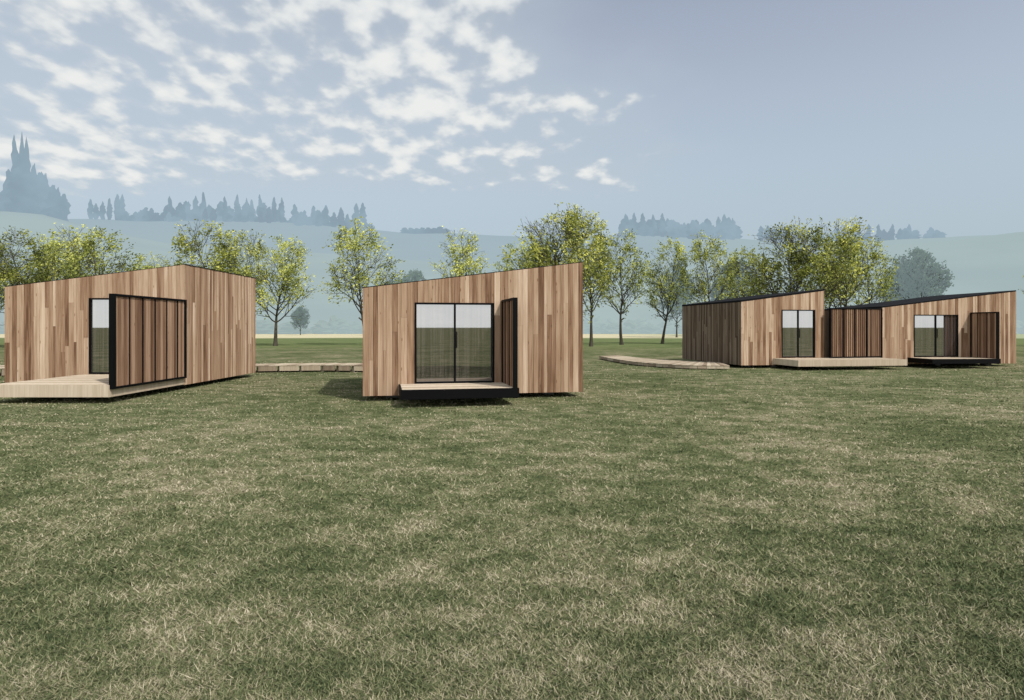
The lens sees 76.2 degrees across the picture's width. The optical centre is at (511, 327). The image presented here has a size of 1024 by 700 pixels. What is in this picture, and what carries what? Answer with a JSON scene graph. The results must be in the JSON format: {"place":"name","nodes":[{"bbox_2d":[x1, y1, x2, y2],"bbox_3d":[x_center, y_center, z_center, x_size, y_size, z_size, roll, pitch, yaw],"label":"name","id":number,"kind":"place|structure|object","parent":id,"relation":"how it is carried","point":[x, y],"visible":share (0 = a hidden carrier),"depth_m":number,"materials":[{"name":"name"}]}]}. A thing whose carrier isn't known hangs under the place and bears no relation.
{"place":"outdoors","nodes":[
{"label":"outdoors","id":0,"kind":"place"},
{"bbox_2d":[0,334,1023,699],"bbox_3d":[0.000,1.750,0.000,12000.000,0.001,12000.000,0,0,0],"label":"ground","id":1,"kind":"structure","parent":0,"point":[320,348],"depth_m":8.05,"materials":[{"name":"green plant"}]},
{"bbox_2d":[0,365,4,375],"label":"timber boardwalk","id":2,"kind":"structure","parent":1,"relation":"on","point":[2,367],"depth_m":23.52,"materials":[{"name":"beige wood"}]},
{"bbox_2d":[0,240,34,313],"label":"deciduous tree","id":3,"kind":"object","parent":1,"relation":"on","point":[2,263],"visible":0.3,"depth_m":57.68,"materials":[{"name":"green plant"}]},
{"bbox_2d":[0,226,67,308],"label":"deciduous tree","id":4,"kind":"object","parent":1,"relation":"on","point":[40,275],"visible":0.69,"depth_m":55.81,"materials":[{"name":"green plant"}]},
{"bbox_2d":[28,233,78,280],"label":"deciduous tree","id":5,"kind":"object","parent":1,"relation":"on","point":[57,251],"visible":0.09,"depth_m":74.20,"materials":[{"name":"green plant"}]},
{"bbox_2d":[20,223,119,279],"bbox_3d":[-41.597,-4.063,61.919,8.553,11.924,7.161,0,0,-43],"label":"deciduous tree","id":6,"kind":"object","parent":1,"relation":"on","point":[62,246],"visible":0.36,"depth_m":61.19,"materials":[{"name":"green plant"}]},
{"bbox_2d":[55,225,154,278],"bbox_3d":[-37.412,-3.740,59.864,7.987,11.272,9.122,0,0,-4],"label":"deciduous tree","id":7,"kind":"object","parent":1,"relation":"on","point":[87,250],"visible":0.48,"depth_m":60.12,"materials":[{"name":"green plant"}]},
{"bbox_2d":[0,264,254,396],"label":"timber cabin","id":8,"kind":"object","parent":1,"relation":"on","point":[119,333],"visible":1,"depth_m":18.40,"materials":[{"name":"brown wood"}]},
{"bbox_2d":[141,252,172,268],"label":"deciduous tree","id":9,"kind":"object","parent":1,"relation":"on","point":[154,264],"visible":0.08,"depth_m":77.63,"materials":[{"name":"green plant"}]},
{"bbox_2d":[163,219,251,275],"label":"deciduous tree","id":10,"kind":"object","parent":1,"relation":"on","point":[216,264],"visible":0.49,"depth_m":59.97,"materials":[{"name":"green plant"}]},
{"bbox_2d":[219,229,272,297],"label":"deciduous tree","id":11,"kind":"object","parent":1,"relation":"on","point":[248,248],"visible":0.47,"depth_m":73.10,"materials":[{"name":"green plant"}]},
{"bbox_2d":[239,234,316,345],"bbox_3d":[-22.530,-3.580,62.616,8.051,10.944,7.050,0,0,-1],"label":"deciduous tree","id":12,"kind":"object","parent":1,"relation":"on","point":[286,277],"visible":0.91,"depth_m":62.18,"materials":[{"name":"green plant"}]},
{"bbox_2d":[290,306,310,334],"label":"distant broadleaf tree","id":13,"kind":"object","parent":1,"relation":"on","point":[299,312],"visible":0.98,"depth_m":149.23,"materials":[{"name":"green plant"}]},
{"bbox_2d":[255,363,362,372],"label":"timber boardwalk","id":14,"kind":"structure","parent":1,"relation":"on","point":[322,367],"depth_m":25.60,"materials":[{"name":"beige wood"}]},
{"bbox_2d":[318,216,408,325],"bbox_3d":[-14.559,-4.403,64.269,8.246,12.551,7.282,0,0,-1],"label":"deciduous tree","id":15,"kind":"object","parent":1,"relation":"on","point":[355,244],"visible":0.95,"depth_m":63.77,"materials":[{"name":"green plant"}]},
{"bbox_2d":[398,268,425,282],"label":"distant broadleaf tree","id":16,"kind":"object","parent":1,"relation":"on","point":[415,276],"visible":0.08,"depth_m":129.64,"materials":[{"name":"green plant"}]},
{"bbox_2d":[428,226,489,277],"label":"deciduous tree","id":17,"kind":"object","parent":1,"relation":"on","point":[461,270],"visible":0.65,"depth_m":61.52,"materials":[{"name":"green plant"}]},
{"bbox_2d":[362,262,582,399],"bbox_3d":[-1.197,0.095,17.593,5.434,3.510,6.460,0,0,-11],"label":"timber cabin","id":18,"kind":"object","parent":1,"relation":"on","point":[508,334],"visible":1,"depth_m":15.89,"materials":[{"name":"brown wood"}]},
{"bbox_2d":[0,315,1023,333],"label":"hedgerow","id":19,"kind":"object","parent":1,"relation":"on","point":[334,325],"visible":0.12,"depth_m":174.79,"materials":[{"name":"green plant"}]},
{"bbox_2d":[492,240,531,271],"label":"deciduous tree","id":20,"kind":"object","parent":1,"relation":"on","point":[504,261],"visible":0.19,"depth_m":69.79,"materials":[{"name":"green plant"}]},
{"bbox_2d":[497,202,615,323],"bbox_3d":[3.745,-4.261,53.728,10.196,12.293,11.356,0,0,-29],"label":"deciduous tree","id":21,"kind":"object","parent":1,"relation":"on","point":[539,253],"visible":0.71,"depth_m":52.68,"materials":[{"name":"green plant"}]},
{"bbox_2d":[561,210,623,346],"bbox_3d":[7.124,-4.539,60.114,5.942,12.882,6.386,0,0,-3],"label":"deciduous tree","id":22,"kind":"object","parent":1,"relation":"on","point":[602,262],"visible":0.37,"depth_m":59.83,"materials":[{"name":"green plant"}]},
{"bbox_2d":[585,228,650,344],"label":"deciduous tree","id":23,"kind":"object","parent":1,"relation":"on","point":[627,249],"visible":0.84,"depth_m":65.34,"materials":[{"name":"green plant"}]},
{"bbox_2d":[637,236,691,343],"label":"deciduous tree","id":24,"kind":"object","parent":1,"relation":"on","point":[661,290],"visible":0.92,"depth_m":68.99,"materials":[{"name":"green plant"}]},
{"bbox_2d":[599,355,729,369],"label":"timber boardwalk","id":25,"kind":"structure","parent":1,"relation":"on","point":[676,364],"depth_m":29.27,"materials":[{"name":"beige wood"}]},
{"bbox_2d":[656,263,697,336],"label":"distant broadleaf tree","id":26,"kind":"object","parent":1,"relation":"on","point":[679,309],"visible":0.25,"depth_m":114.30,"materials":[{"name":"green plant"}]},
{"bbox_2d":[679,229,746,304],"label":"deciduous tree","id":27,"kind":"object","parent":1,"relation":"on","point":[703,284],"visible":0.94,"depth_m":66.09,"materials":[{"name":"green plant"}]},
{"bbox_2d":[706,257,752,300],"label":"distant broadleaf tree","id":28,"kind":"object","parent":1,"relation":"on","point":[713,298],"visible":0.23,"depth_m":128.40,"materials":[{"name":"green plant"}]},
{"bbox_2d":[719,245,773,297],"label":"deciduous tree","id":29,"kind":"object","parent":1,"relation":"on","point":[731,285],"visible":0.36,"depth_m":68.54,"materials":[{"name":"green plant"}]},
{"bbox_2d":[682,289,907,366],"bbox_3d":[12.708,0.085,30.510,6.615,3.530,7.860,0,0,-9],"label":"timber cabin","id":30,"kind":"object","parent":1,"relation":"on","point":[775,330],"visible":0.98,"depth_m":28.42,"materials":[{"name":"brown wood"}]},
{"bbox_2d":[726,216,870,308],"bbox_3d":[24.284,-3.905,55.931,11.245,11.565,10.097,0,0,17],"label":"deciduous tree","id":31,"kind":"object","parent":1,"relation":"on","point":[798,260],"visible":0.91,"depth_m":55.29,"materials":[{"name":"green plant"}]},
{"bbox_2d":[798,234,862,308],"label":"deciduous tree","id":32,"kind":"object","parent":1,"relation":"on","point":[835,274],"visible":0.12,"depth_m":69.47,"materials":[{"name":"green plant"}]},
{"bbox_2d":[803,216,895,307],"bbox_3d":[30.376,-4.210,60.159,7.565,12.208,7.038,0,0,-3],"label":"deciduous tree","id":33,"kind":"object","parent":1,"relation":"on","point":[846,240],"visible":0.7,"depth_m":59.10,"materials":[{"name":"green plant"}]},
{"bbox_2d":[840,238,901,305],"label":"deciduous tree","id":34,"kind":"object","parent":1,"relation":"on","point":[885,287],"visible":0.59,"depth_m":63.01,"materials":[{"name":"green plant"}]},
{"bbox_2d":[879,269,920,301],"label":"distant broadleaf tree","id":35,"kind":"object","parent":1,"relation":"on","point":[889,289],"visible":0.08,"depth_m":119.56,"materials":[{"name":"green plant"}]},
{"bbox_2d":[883,246,954,300],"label":"distant broadleaf tree","id":36,"kind":"object","parent":1,"relation":"on","point":[927,281],"visible":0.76,"depth_m":108.77,"materials":[{"name":"green plant"}]},
{"bbox_2d":[824,290,1015,365],"bbox_3d":[19.413,0.085,30.893,6.344,3.530,6.560,0,0,-5],"label":"timber cabin","id":37,"kind":"object","parent":1,"relation":"on","point":[968,328],"visible":0.73,"depth_m":29.13,"materials":[{"name":"brown wood"}]},
{"bbox_2d":[0,211,1023,328],"bbox_3d":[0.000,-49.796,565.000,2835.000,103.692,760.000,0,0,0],"label":"hills","id":38,"kind":"structure","parent":0,"point":[984,263],"depth_m":293.90,"materials":[{"name":"teal plant"}]},
{"bbox_2d":[0,133,946,243],"bbox_3d":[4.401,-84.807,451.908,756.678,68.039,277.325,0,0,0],"label":"distant cypress trees","id":39,"kind":"object","parent":38,"relation":"on","point":[25,190],"visible":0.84,"depth_m":567.36,"materials":[{"name":"plant"}]},
{"bbox_2d":[0,0,1023,243],"label":"sky","id":40,"kind":"structure","parent":0,"point":[483,117],"materials":[{"name":"blue"}]}
]}

